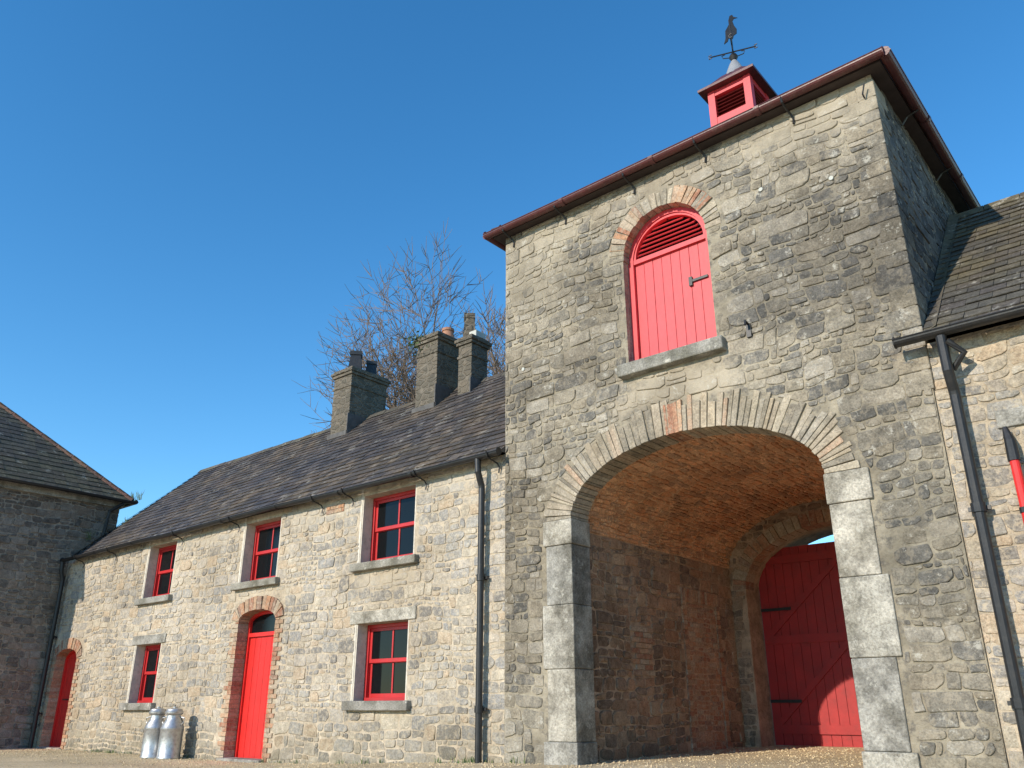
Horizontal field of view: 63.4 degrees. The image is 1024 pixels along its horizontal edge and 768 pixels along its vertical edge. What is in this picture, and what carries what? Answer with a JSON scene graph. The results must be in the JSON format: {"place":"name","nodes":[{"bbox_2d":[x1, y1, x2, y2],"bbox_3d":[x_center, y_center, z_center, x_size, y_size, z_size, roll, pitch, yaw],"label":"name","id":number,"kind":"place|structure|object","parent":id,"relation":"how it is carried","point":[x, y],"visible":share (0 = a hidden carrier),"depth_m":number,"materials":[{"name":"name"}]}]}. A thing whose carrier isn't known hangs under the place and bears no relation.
{"place":"outdoors","nodes":[
{"label":"outdoors","id":0,"kind":"place"},
{"bbox_2d":[397,329,432,360],"bbox_3d":[-1.965,-0.860,18.316,0.786,0.592,0.917,-9,-23,22],"label":"ivy plant","id":1,"kind":"object","parent":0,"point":[410,344],"visible":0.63,"depth_m":18.25,"materials":[{"name":"green plant"}]},
{"bbox_2d":[0,745,863,767],"bbox_3d":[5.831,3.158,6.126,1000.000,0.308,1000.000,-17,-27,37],"label":"ground","id":2,"kind":"structure","parent":0,"point":[15,761],"depth_m":11.99,"materials":[{"name":"beige gravel"}]},
{"bbox_2d":[0,402,138,748],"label":"stone barn","id":3,"kind":"structure","parent":2,"relation":"on","point":[58,502],"depth_m":20.82,"materials":[{"name":"stone"}]},
{"bbox_2d":[139,707,165,758],"bbox_3d":[-6.744,6.581,15.678,0.423,0.902,0.423,8,-23,-20],"label":"milk churn","id":4,"kind":"object","parent":2,"relation":"on","point":[150,740],"visible":0.76,"depth_m":15.50,"materials":[{"name":"metal"}]},
{"bbox_2d":[156,707,184,758],"bbox_3d":[-6.314,6.467,15.387,0.423,0.902,0.423,8,-23,-20],"label":"milk churn","id":5,"kind":"object","parent":2,"relation":"on","point":[170,736],"visible":0.96,"depth_m":15.23,"materials":[{"name":"metal"}]},
{"bbox_2d":[28,313,505,763],"bbox_3d":[-3.820,3.771,18.848,14.900,9.540,6.515,-17,-27,37],"label":"stone farmhouse","id":6,"kind":"object","parent":2,"relation":"on","point":[334,593],"visible":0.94,"depth_m":15.09,"materials":[{"name":"stone"}]},
{"bbox_2d":[86,490,144,539],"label":"gutter grass","id":7,"kind":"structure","parent":6,"relation":"on","point":[132,495],"depth_m":22.52,"materials":[{"name":"green plant"}]},
{"bbox_2d":[49,611,273,758],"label":"doors","id":8,"kind":"structure","parent":6,"relation":"in","point":[259,646],"depth_m":15.21,"materials":[{"name":"red paint"}]},
{"bbox_2d":[137,489,415,702],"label":"window frames","id":9,"kind":"structure","parent":6,"relation":"in","point":[367,696],"depth_m":14.08,"materials":[{"name":"red paint"}]},
{"bbox_2d":[144,496,414,697],"bbox_3d":[-4.676,4.249,15.665,8.416,3.085,0.040,-17,-27,37],"label":"window glass","id":10,"kind":"structure","parent":6,"relation":"in","point":[388,512],"depth_m":13.91,"materials":[{"name":"clear glass"}]},
{"bbox_2d":[70,748,524,763],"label":"weed plants","id":11,"kind":"object","parent":2,"relation":"on","point":[465,761],"visible":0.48,"depth_m":12.22,"materials":[{"name":"green plant"}]},
{"bbox_2d":[292,221,505,433],"bbox_3d":[-3.498,4.373,35.366,12.045,19.709,15.778,7,-23,-18],"label":"bare tree","id":12,"kind":"object","parent":2,"relation":"on","point":[404,369],"visible":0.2,"depth_m":33.79,"materials":[{"name":"brown plant"}]},
{"bbox_2d":[388,280,505,403],"bbox_3d":[0.450,3.532,31.768,12.624,18.682,13.910,1,-21,-3],"label":"bare tree","id":13,"kind":"object","parent":2,"relation":"on","point":[495,365],"visible":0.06,"depth_m":28.88,"materials":[{"name":"brown plant"}]},
{"bbox_2d":[482,15,1008,767],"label":"carriage arch tower","id":14,"kind":"structure","parent":2,"relation":"on","point":[722,413],"depth_m":11.06,"materials":[{"name":"stone"}]},
{"bbox_2d":[628,207,716,360],"bbox_3d":[2.223,-1.407,11.451,1.320,2.280,0.140,-17,-27,37],"label":"loading door","id":15,"kind":"structure","parent":14,"relation":"in","point":[668,313],"depth_m":11.43,"materials":[{"name":"red paint"}]},
{"bbox_2d":[892,192,1023,767],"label":"stone stable range","id":16,"kind":"structure","parent":2,"relation":"on","point":[972,333],"depth_m":8.25,"materials":[{"name":"stone"}]},
{"bbox_2d":[0,0,1023,544],"label":"sky","id":17,"kind":"structure","parent":0,"point":[191,191],"materials":[{"name":"blue"}]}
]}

